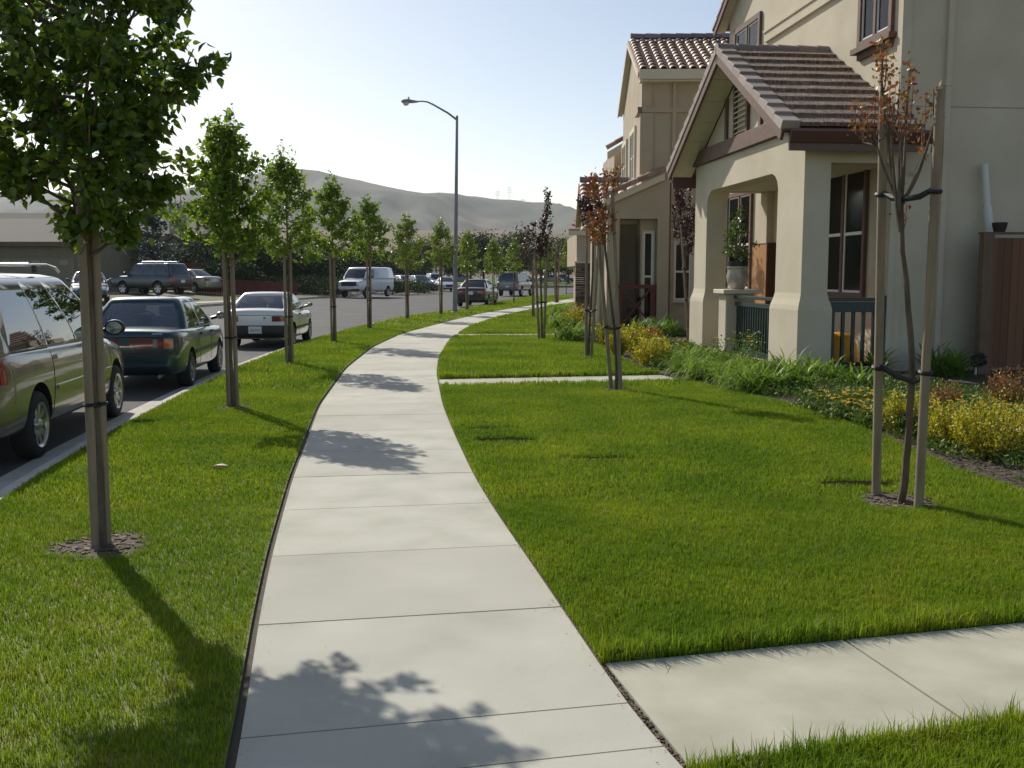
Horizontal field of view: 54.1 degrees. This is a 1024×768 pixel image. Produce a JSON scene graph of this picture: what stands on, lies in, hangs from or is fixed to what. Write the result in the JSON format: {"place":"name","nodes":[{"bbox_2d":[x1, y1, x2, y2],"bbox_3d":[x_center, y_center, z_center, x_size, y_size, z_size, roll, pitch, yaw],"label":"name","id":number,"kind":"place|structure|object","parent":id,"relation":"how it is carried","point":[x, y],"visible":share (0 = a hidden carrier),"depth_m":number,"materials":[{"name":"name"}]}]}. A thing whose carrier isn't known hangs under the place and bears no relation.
{"place":"outdoors","nodes":[
{"label":"outdoors","id":0,"kind":"place"},
{"bbox_2d":[110,291,236,302],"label":"driveway","id":1,"kind":"structure","parent":0,"point":[196,302],"depth_m":58.01,"materials":[{"name":"grey asphalt"}]},
{"bbox_2d":[110,261,192,294],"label":"sport utility vehicle","id":2,"kind":"object","parent":1,"relation":"on","point":[144,278],"visible":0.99,"depth_m":59.72,"materials":[{"name":"black paint"}]},
{"bbox_2d":[102,288,362,308],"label":"front yards","id":3,"kind":"structure","parent":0,"point":[195,297],"depth_m":63.19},
{"bbox_2d":[0,219,138,292],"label":"house","id":4,"kind":"structure","parent":3,"relation":"on","point":[30,240],"depth_m":61.57,"materials":[{"name":"beige paint"}]},
{"bbox_2d":[0,258,74,288],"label":"garage door","id":5,"kind":"structure","parent":4,"relation":"in","point":[66,266],"depth_m":61.53,"materials":[{"name":"brown"}]},
{"bbox_2d":[66,272,111,302],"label":"sedan","id":6,"kind":"object","parent":3,"relation":"on","point":[74,286],"visible":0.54,"depth_m":48.35,"materials":[{"name":"grey paint"}]},
{"bbox_2d":[128,209,180,291],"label":"conifer","id":7,"kind":"object","parent":3,"relation":"on","point":[160,245],"visible":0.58,"depth_m":69.16,"materials":[{"name":"green plant"}]},
{"bbox_2d":[143,187,221,261],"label":"tree","id":8,"kind":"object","parent":3,"relation":"on","point":[174,237],"depth_m":85.36,"materials":[{"name":"plant"}]},
{"bbox_2d":[164,269,221,292],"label":"sedan","id":9,"kind":"object","parent":3,"relation":"on","point":[202,279],"visible":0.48,"depth_m":65.47,"materials":[{"name":"beige paint"}]},
{"bbox_2d":[162,228,261,267],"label":"background tree","id":10,"kind":"object","parent":3,"relation":"on","point":[184,257],"visible":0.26,"depth_m":77.80,"materials":[{"name":"green plant"}]},
{"bbox_2d":[188,257,274,290],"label":"hedge","id":11,"kind":"object","parent":3,"relation":"on","point":[247,272],"visible":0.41,"depth_m":72.62,"materials":[{"name":"green plant"}]},
{"bbox_2d":[191,239,282,289],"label":"background tree","id":12,"kind":"object","parent":3,"relation":"on","point":[266,260],"visible":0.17,"depth_m":78.09,"materials":[{"name":"green plant"}]},
{"bbox_2d":[196,279,296,295],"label":"fence","id":13,"kind":"object","parent":3,"relation":"on","point":[242,286],"visible":0.43,"depth_m":66.75,"materials":[{"name":"red paint"}]},
{"bbox_2d":[240,237,331,290],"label":"background tree","id":14,"kind":"object","parent":3,"relation":"on","point":[302,271],"visible":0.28,"depth_m":79.99,"materials":[{"name":"green plant"}]},
{"bbox_2d":[279,272,343,294],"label":"hedge bush","id":15,"kind":"object","parent":3,"relation":"on","point":[315,286],"visible":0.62,"depth_m":76.07,"materials":[{"name":"green plant"}]},
{"bbox_2d":[271,241,364,291],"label":"background tree","id":16,"kind":"object","parent":3,"relation":"on","point":[342,270],"visible":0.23,"depth_m":82.85,"materials":[{"name":"green plant"}]},
{"bbox_2d":[0,294,573,767],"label":"verge lawn","id":17,"kind":"structure","parent":0,"point":[168,694],"depth_m":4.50,"materials":[{"name":"green plant"}]},
{"bbox_2d":[0,0,231,547],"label":"street tree","id":18,"kind":"object","parent":17,"relation":"on","point":[124,130],"visible":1,"depth_m":5.96,"materials":[{"name":"green plant"}]},
{"bbox_2d":[1,387,327,502],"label":"grass","id":19,"kind":"structure","parent":17,"relation":"on","point":[171,417],"depth_m":9.73,"materials":[{"name":"green plant"}]},
{"bbox_2d":[162,103,284,406],"bbox_3d":[-3.645,-1.603,12.902,1.399,3.950,1.477,2,7,19],"label":"street tree","id":20,"kind":"object","parent":17,"relation":"on","point":[218,177],"visible":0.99,"depth_m":12.70,"materials":[{"name":"green plant"}]},
{"bbox_2d":[246,139,319,362],"bbox_3d":[-4.436,-2.503,19.357,1.448,4.340,1.294,0,6,0],"label":"street tree","id":21,"kind":"object","parent":17,"relation":"on","point":[283,174],"visible":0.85,"depth_m":19.23,"materials":[{"name":"green plant"}]},
{"bbox_2d":[193,324,428,388],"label":"grass","id":22,"kind":"structure","parent":17,"relation":"on","point":[358,340],"depth_m":19.52,"materials":[{"name":"green plant"}]},
{"bbox_2d":[304,170,366,341],"bbox_3d":[-4.506,-3.202,25.480,1.684,4.402,1.516,1,6,12],"label":"street tree","id":23,"kind":"object","parent":17,"relation":"on","point":[337,210],"visible":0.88,"depth_m":25.35,"materials":[{"name":"green plant"}]},
{"bbox_2d":[348,194,394,327],"bbox_3d":[-4.503,-3.865,31.899,1.679,4.330,1.592,0,6,0],"label":"street tree","id":24,"kind":"object","parent":17,"relation":"on","point":[373,223],"visible":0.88,"depth_m":31.69,"materials":[{"name":"green plant"}]},
{"bbox_2d":[388,211,426,318],"bbox_3d":[-4.154,-4.544,38.685,1.501,4.209,1.632,2,6,16],"label":"street tree","id":25,"kind":"object","parent":17,"relation":"on","point":[406,227],"visible":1,"depth_m":38.62,"materials":[{"name":"green plant"}]},
{"bbox_2d":[401,97,458,311],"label":"street lamp","id":26,"kind":"object","parent":17,"relation":"on","point":[405,102],"visible":0.88,"depth_m":45.52,"materials":[{"name":"metal"}]},
{"bbox_2d":[424,217,459,313],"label":"street tree","id":27,"kind":"object","parent":17,"relation":"on","point":[440,232],"visible":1,"depth_m":43.78,"materials":[{"name":"green plant"}]},
{"bbox_2d":[450,229,484,308],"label":"street tree","id":28,"kind":"object","parent":17,"relation":"on","point":[466,251],"visible":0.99,"depth_m":49.18,"materials":[{"name":"green plant"}]},
{"bbox_2d":[364,295,573,325],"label":"grass","id":29,"kind":"structure","parent":17,"relation":"on","point":[436,317],"depth_m":44.89,"materials":[{"name":"green plant"}]},
{"bbox_2d":[481,236,505,304],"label":"street tree","id":30,"kind":"object","parent":17,"relation":"on","point":[491,251],"visible":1,"depth_m":55.12,"materials":[{"name":"green plant"}]},
{"bbox_2d":[504,237,523,302],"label":"street tree","id":31,"kind":"object","parent":17,"relation":"on","point":[514,255],"visible":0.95,"depth_m":60.20,"materials":[{"name":"green plant"}]},
{"bbox_2d":[39,341,1023,559],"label":"bark mulch","id":32,"kind":"object","parent":17,"relation":"on","point":[885,501],"visible":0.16,"depth_m":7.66,"materials":[{"name":"brown wood"}]},
{"bbox_2d":[581,163,623,389],"bbox_3d":[1.351,-1.559,14.888,0.659,3.438,0.852,0,6,0],"label":"ornamental tree","id":33,"kind":"object","parent":32,"relation":"on","point":[600,213],"visible":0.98,"depth_m":14.87,"materials":[{"name":"brown plant"}]},
{"bbox_2d":[847,35,944,507],"bbox_3d":[2.833,-0.779,7.458,0.714,3.495,0.700,0,6,0],"label":"ornamental tree","id":34,"kind":"object","parent":32,"relation":"on","point":[900,199],"visible":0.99,"depth_m":7.40,"materials":[{"name":"brown plant"}]},
{"bbox_2d":[0,290,573,476],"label":"road","id":35,"kind":"structure","parent":0,"point":[351,310],"depth_m":29.65,"materials":[{"name":"grey asphalt"}]},
{"bbox_2d":[0,262,125,458],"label":"minivan","id":36,"kind":"object","parent":35,"relation":"on","point":[41,375],"visible":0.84,"depth_m":10.59,"materials":[{"name":"grey paint"}]},
{"bbox_2d":[102,296,223,385],"bbox_3d":[-6.381,-0.836,18.078,2.039,1.503,4.452,-1,6,-6],"label":"sedan","id":37,"kind":"object","parent":35,"relation":"on","point":[181,337],"visible":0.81,"depth_m":17.02,"materials":[{"name":"teal paint"}]},
{"bbox_2d":[231,291,312,345],"bbox_3d":[-6.592,-1.828,27.524,1.956,1.427,4.135,0,6,-1],"label":"sedan","id":38,"kind":"object","parent":35,"relation":"on","point":[259,315],"visible":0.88,"depth_m":25.77,"materials":[{"name":"white paint"}]},
{"bbox_2d":[338,267,393,296],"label":"van","id":39,"kind":"object","parent":35,"relation":"on","point":[354,278],"visible":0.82,"depth_m":75.77,"materials":[{"name":"white paint"}]},
{"bbox_2d":[457,279,498,306],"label":"sedan","id":40,"kind":"object","parent":35,"relation":"on","point":[479,290],"visible":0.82,"depth_m":57.64,"materials":[{"name":"black paint"}]},
{"bbox_2d":[497,272,531,295],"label":"sport utility vehicle","id":41,"kind":"object","parent":35,"relation":"on","point":[505,282],"visible":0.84,"depth_m":86.03,"materials":[{"name":"grey metal"}]},
{"bbox_2d":[0,169,575,231],"bbox_3d":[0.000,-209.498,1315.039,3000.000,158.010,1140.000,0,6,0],"label":"hills","id":42,"kind":"structure","parent":0,"point":[426,211],"depth_m":1260.40,"materials":[{"name":"grey plant"}]},
{"bbox_2d":[0,0,729,208],"label":"sky","id":43,"kind":"structure","parent":0,"point":[533,87],"materials":[{"name":"blue"}]},
{"bbox_2d":[241,225,573,276],"bbox_3d":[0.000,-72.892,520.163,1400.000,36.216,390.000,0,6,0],"label":"foothill","id":44,"kind":"structure","parent":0,"point":[426,234],"depth_m":525.17,"materials":[{"name":"green plant"}]},
{"bbox_2d":[225,299,685,767],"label":"sidewalk bedding","id":45,"kind":"object","parent":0,"point":[231,760],"visible":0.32,"depth_m":5.16,"materials":[{"name":"brown soil"}]},
{"bbox_2d":[603,668,688,767],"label":"bark mulch","id":46,"kind":"object","parent":45,"relation":"on","point":[630,702],"visible":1,"depth_m":3.96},
{"bbox_2d":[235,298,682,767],"bbox_3d":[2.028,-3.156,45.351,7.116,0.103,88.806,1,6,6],"label":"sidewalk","id":47,"kind":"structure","parent":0,"point":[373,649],"depth_m":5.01,"materials":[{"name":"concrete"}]},
{"bbox_2d":[444,276,573,286],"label":"park lawn","id":48,"kind":"structure","parent":0,"point":[549,284],"depth_m":178.84,"materials":[{"name":"green plant"}]},
{"bbox_2d":[385,235,442,274],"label":"park tree","id":49,"kind":"object","parent":48,"relation":"on","point":[427,265],"visible":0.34,"depth_m":137.78,"materials":[{"name":"green plant"}]},
{"bbox_2d":[449,230,500,278],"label":"park tree","id":50,"kind":"object","parent":48,"relation":"on","point":[482,252],"visible":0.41,"depth_m":147.72,"materials":[{"name":"green plant"}]},
{"bbox_2d":[493,225,538,271],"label":"park tree","id":51,"kind":"object","parent":48,"relation":"on","point":[505,244],"visible":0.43,"depth_m":148.12,"materials":[{"name":"green plant"}]},
{"bbox_2d":[473,302,574,324],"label":"grass","id":52,"kind":"structure","parent":0,"point":[517,317],"depth_m":38.93,"materials":[{"name":"green plant"}]},
{"bbox_2d":[439,375,678,385],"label":"walkway","id":53,"kind":"structure","parent":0,"point":[552,379],"depth_m":16.64,"materials":[{"name":"concrete"}]},
{"bbox_2d":[437,319,709,386],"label":"lawn","id":54,"kind":"structure","parent":0,"point":[524,364],"depth_m":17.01,"materials":[{"name":"green plant"}]},
{"bbox_2d":[515,221,543,316],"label":"ornamental tree","id":55,"kind":"object","parent":54,"relation":"on","point":[531,265],"visible":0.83,"depth_m":40.63,"materials":[{"name":"brown plant"}]},
{"bbox_2d":[528,187,553,338],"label":"ornamental tree","id":56,"kind":"object","parent":54,"relation":"on","point":[544,235],"visible":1,"depth_m":26.58,"materials":[{"name":"brown plant"}]},
{"bbox_2d":[436,367,661,378],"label":"grass","id":57,"kind":"structure","parent":54,"relation":"on","point":[500,374],"depth_m":17.07,"materials":[{"name":"green plant"}]},
{"bbox_2d":[576,194,605,356],"bbox_3d":[1.623,-2.225,20.913,0.612,3.454,0.622,-2,6,-15],"label":"ornamental tree","id":58,"kind":"object","parent":54,"relation":"on","point":[588,347],"visible":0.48,"depth_m":20.90,"materials":[{"name":"brown plant"}]},
{"bbox_2d":[211,286,1022,662],"bbox_3d":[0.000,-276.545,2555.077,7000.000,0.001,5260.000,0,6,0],"label":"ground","id":59,"kind":"structure","parent":0,"point":[789,644],"depth_m":5.70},
{"bbox_2d":[0,293,573,498],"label":"kerb","id":60,"kind":"structure","parent":59,"relation":"on","point":[18,476],"depth_m":10.68,"materials":[{"name":"concrete"}]},
{"bbox_2d":[463,391,1023,767],"bbox_3d":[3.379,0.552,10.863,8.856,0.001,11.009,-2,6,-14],"label":"lawn","id":61,"kind":"structure","parent":0,"point":[739,548],"depth_m":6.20,"materials":[{"name":"green plant"}]},
{"bbox_2d":[469,427,894,486],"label":"bare soil","id":62,"kind":"structure","parent":61,"relation":"on","point":[868,483],"depth_m":9.39,"materials":[{"name":"brown soil"}]},
{"bbox_2d":[440,383,1023,501],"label":"grass","id":63,"kind":"structure","parent":61,"relation":"on","point":[697,411],"depth_m":9.88,"materials":[{"name":"green plant"}]},
{"bbox_2d":[584,590,1023,663],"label":"grass","id":64,"kind":"structure","parent":61,"relation":"on","point":[921,616],"depth_m":4.77,"materials":[{"name":"green plant"}]},
{"bbox_2d":[550,305,1023,488],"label":"planting bed","id":65,"kind":"object","parent":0,"point":[970,379],"visible":0.19,"depth_m":11.41,"materials":[{"name":"soil"}]},
{"bbox_2d":[534,319,594,341],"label":"daylily clump","id":66,"kind":"object","parent":65,"relation":"on","point":[571,334],"visible":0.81,"depth_m":25.98,"materials":[{"name":"green plant"}]},
{"bbox_2d":[567,136,622,307],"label":"house","id":67,"kind":"structure","parent":65,"relation":"on","point":[576,251],"depth_m":51.66,"materials":[{"name":"beige paint"}]},
{"bbox_2d":[621,319,653,353],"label":"golden shrub","id":68,"kind":"object","parent":65,"relation":"on","point":[633,334],"visible":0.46,"depth_m":21.87,"materials":[{"name":"yellow plant"}]},
{"bbox_2d":[631,331,671,366],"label":"golden shrub","id":69,"kind":"object","parent":65,"relation":"on","point":[650,353],"visible":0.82,"depth_m":18.56,"materials":[{"name":"yellow plant"}]},
{"bbox_2d":[575,33,729,329],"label":"house","id":70,"kind":"structure","parent":65,"relation":"on","point":[661,80],"depth_m":31.23,"materials":[{"name":"beige paint"}]},
{"bbox_2d":[628,125,636,188],"bbox_3d":[4.014,-7.483,33.666,0.170,2.080,2.020,0,6,1],"label":"window","id":71,"kind":"structure","parent":70,"relation":"in","point":[632,135],"depth_m":33.54,"materials":[{"name":"white plastic"}]},
{"bbox_2d":[641,230,654,321],"bbox_3d":[4.252,-3.370,31.414,0.392,2.850,0.094,0,6,1],"label":"window","id":72,"kind":"structure","parent":70,"relation":"in","point":[648,236],"depth_m":31.38,"materials":[{"name":"grey glass"}]},
{"bbox_2d":[673,240,694,302],"bbox_3d":[5.628,-3.515,31.362,1.280,1.930,0.094,0,6,1],"label":"window","id":73,"kind":"structure","parent":70,"relation":"in","point":[678,284],"depth_m":31.37,"materials":[{"name":"glass"}]},
{"bbox_2d":[642,349,720,374],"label":"daylily clump","id":74,"kind":"object","parent":65,"relation":"on","point":[674,369],"visible":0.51,"depth_m":17.45,"materials":[{"name":"green plant"}]},
{"bbox_2d":[671,188,695,340],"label":"ornamental tree","id":75,"kind":"object","parent":65,"relation":"on","point":[687,230],"visible":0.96,"depth_m":25.92,"materials":[{"name":"brown plant"}]},
{"bbox_2d":[663,352,738,381],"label":"daylily clump","id":76,"kind":"object","parent":65,"relation":"on","point":[691,366],"visible":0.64,"depth_m":16.48,"materials":[{"name":"green plant"}]},
{"bbox_2d":[684,354,758,382],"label":"daylily clump","id":77,"kind":"object","parent":65,"relation":"on","point":[711,370],"visible":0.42,"depth_m":16.16,"materials":[{"name":"green plant"}]},
{"bbox_2d":[691,359,770,387],"bbox_3d":[3.497,-0.198,15.540,1.448,0.464,1.262,-2,6,-17],"label":"daylily clump","id":78,"kind":"object","parent":65,"relation":"on","point":[719,378],"visible":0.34,"depth_m":15.45,"materials":[{"name":"green plant"}]},
{"bbox_2d":[700,363,798,393],"bbox_3d":[3.536,-0.108,14.841,1.469,0.437,1.349,2,7,21],"label":"daylily clump","id":79,"kind":"object","parent":65,"relation":"on","point":[744,381],"visible":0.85,"depth_m":14.69,"materials":[{"name":"green plant"}]},
{"bbox_2d":[745,355,808,390],"bbox_3d":[3.856,-0.174,14.886,1.088,0.558,1.286,0,6,0],"label":"agapanthus clump","id":80,"kind":"object","parent":65,"relation":"on","point":[785,371],"visible":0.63,"depth_m":14.77,"materials":[{"name":"green plant"}]},
{"bbox_2d":[761,345,809,375],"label":"agapanthus clump","id":81,"kind":"object","parent":65,"relation":"on","point":[785,362],"visible":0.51,"depth_m":16.52,"materials":[{"name":"green plant"}]},
{"bbox_2d":[557,320,1023,481],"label":"ground cover","id":82,"kind":"object","parent":65,"relation":"on","point":[887,386],"visible":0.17,"depth_m":14.24,"materials":[{"name":"green plant"}]},
{"bbox_2d":[582,325,1022,438],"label":"foliage","id":83,"kind":"object","parent":65,"relation":"on","point":[826,407],"visible":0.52,"depth_m":12.24,"materials":[{"name":"green plant"}]},
{"bbox_2d":[779,363,825,391],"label":"agapanthus clump","id":84,"kind":"object","parent":65,"relation":"on","point":[805,377],"visible":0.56,"depth_m":14.77,"materials":[{"name":"green plant"}]},
{"bbox_2d":[796,350,865,384],"bbox_3d":[5.046,-0.253,15.679,1.032,0.544,1.243,-4,8,-34],"label":"agapanthus clump","id":85,"kind":"object","parent":65,"relation":"on","point":[829,370],"visible":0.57,"depth_m":15.70,"materials":[{"name":"green plant"}]},
{"bbox_2d":[666,0,1023,371],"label":"house","id":86,"kind":"structure","parent":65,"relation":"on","point":[765,138],"depth_m":17.92,"materials":[{"name":"beige paint"}]},
{"bbox_2d":[725,193,753,288],"bbox_3d":[5.872,-3.669,25.956,0.094,2.559,1.930,-1,6,-6],"label":"window","id":87,"kind":"structure","parent":86,"relation":"in","point":[734,202],"depth_m":25.53,"materials":[{"name":"black glass"}]},
{"bbox_2d":[722,203,759,288],"bbox_3d":[4.833,-2.966,21.604,0.781,1.837,0.932,6,9,45],"label":"potted plant","id":88,"kind":"object","parent":86,"relation":"on","point":[737,276],"visible":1,"depth_m":21.50,"materials":[{"name":"green plant"}]},
{"bbox_2d":[733,11,762,44],"bbox_3d":[5.862,-7.943,25.208,0.170,2.283,2.159,-1,6,-6],"label":"window","id":89,"kind":"structure","parent":86,"relation":"in","point":[750,32],"depth_m":24.87,"materials":[{"name":"brown plastic"}]},
{"bbox_2d":[751,243,775,303],"bbox_3d":[5.991,-2.100,23.596,0.485,2.400,1.000,-1,6,-6],"label":"storage cabinet","id":90,"kind":"object","parent":86,"relation":"attached to","point":[763,266],"visible":0.2,"depth_m":23.14,"materials":[{"name":"orange wood"}]},
{"bbox_2d":[827,170,869,297],"bbox_3d":[6.524,-3.020,19.764,0.094,2.612,2.035,-1,6,-6],"label":"window","id":91,"kind":"structure","parent":86,"relation":"in","point":[849,194],"depth_m":19.53,"materials":[{"name":"black glass"}]},
{"bbox_2d":[850,0,896,61],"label":"window","id":92,"kind":"structure","parent":86,"relation":"in","point":[875,18],"depth_m":18.31,"materials":[{"name":"brown plastic"}]},
{"bbox_2d":[981,163,992,231],"bbox_3d":[8.392,-3.080,17.656,0.329,1.577,0.149,1,6,9],"label":"leaning pipe","id":93,"kind":"object","parent":86,"relation":"attached to","point":[988,214],"visible":0.8,"depth_m":17.60,"materials":[{"name":"grey plastic"}]},
{"bbox_2d":[829,360,891,387],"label":"agapanthus clump","id":94,"kind":"object","parent":65,"relation":"on","point":[854,378],"visible":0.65,"depth_m":14.99,"materials":[{"name":"green plant"}]},
{"bbox_2d":[871,386,930,432],"bbox_3d":[4.217,0.299,10.882,0.616,0.556,0.589,0,6,0],"label":"golden shrub","id":95,"kind":"object","parent":65,"relation":"on","point":[893,406],"visible":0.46,"depth_m":10.82,"materials":[{"name":"yellow plant"}]},
{"bbox_2d":[896,341,973,375],"bbox_3d":[7.261,-0.439,17.167,1.422,0.591,1.539,0,6,0],"label":"agapanthus clump","id":96,"kind":"object","parent":65,"relation":"on","point":[934,364],"visible":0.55,"depth_m":17.12,"materials":[{"name":"green plant"}]},
{"bbox_2d":[929,380,963,404],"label":"copper shrub","id":97,"kind":"object","parent":65,"relation":"on","point":[941,394],"visible":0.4,"depth_m":12.36,"materials":[{"name":"brown plant"}]},
{"bbox_2d":[915,394,989,448],"bbox_3d":[4.370,0.384,9.990,0.658,0.582,0.707,5,8,38],"label":"golden shrub","id":98,"kind":"object","parent":65,"relation":"on","point":[942,429],"visible":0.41,"depth_m":9.99,"materials":[{"name":"yellow plant"}]},
{"bbox_2d":[931,344,989,377],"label":"agapanthus clump","id":99,"kind":"object","parent":65,"relation":"on","point":[957,370],"visible":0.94,"depth_m":16.87,"materials":[{"name":"green plant"}]},
{"bbox_2d":[945,389,1023,460],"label":"golden shrub","id":100,"kind":"object","parent":65,"relation":"on","point":[977,437],"visible":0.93,"depth_m":9.34,"materials":[{"name":"yellow plant"}]},
{"bbox_2d":[973,232,1023,373],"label":"wooden gate","id":101,"kind":"structure","parent":65,"relation":"on","point":[999,332],"depth_m":17.40,"materials":[{"name":"brown wood"}]},
{"bbox_2d":[979,365,1023,404],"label":"copper shrub","id":102,"kind":"object","parent":65,"relation":"on","point":[1013,391],"visible":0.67,"depth_m":12.35,"materials":[{"name":"brown plant"}]},
{"bbox_2d":[606,622,1023,766],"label":"walkway","id":103,"kind":"structure","parent":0,"point":[720,699],"depth_m":4.24,"materials":[{"name":"concrete"}]},
{"bbox_2d":[833,332,858,367],"bbox_3d":[5.860,-0.636,18.318,0.990,0.630,0.740,-2,7,-20],"label":"toy play tub","id":104,"kind":"object","parent":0,"point":[846,346],"visible":0.27,"depth_m":18.07,"materials":[{"name":"orange plastic"}]},
{"bbox_2d":[714,724,1022,767],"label":"lawn","id":105,"kind":"structure","parent":0,"point":[914,753],"depth_m":3.64,"materials":[{"name":"green plant"}]},
{"bbox_2d":[685,692,1023,767],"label":"grass","id":106,"kind":"structure","parent":105,"relation":"on","point":[1011,708],"depth_m":3.68,"materials":[{"name":"green plant"}]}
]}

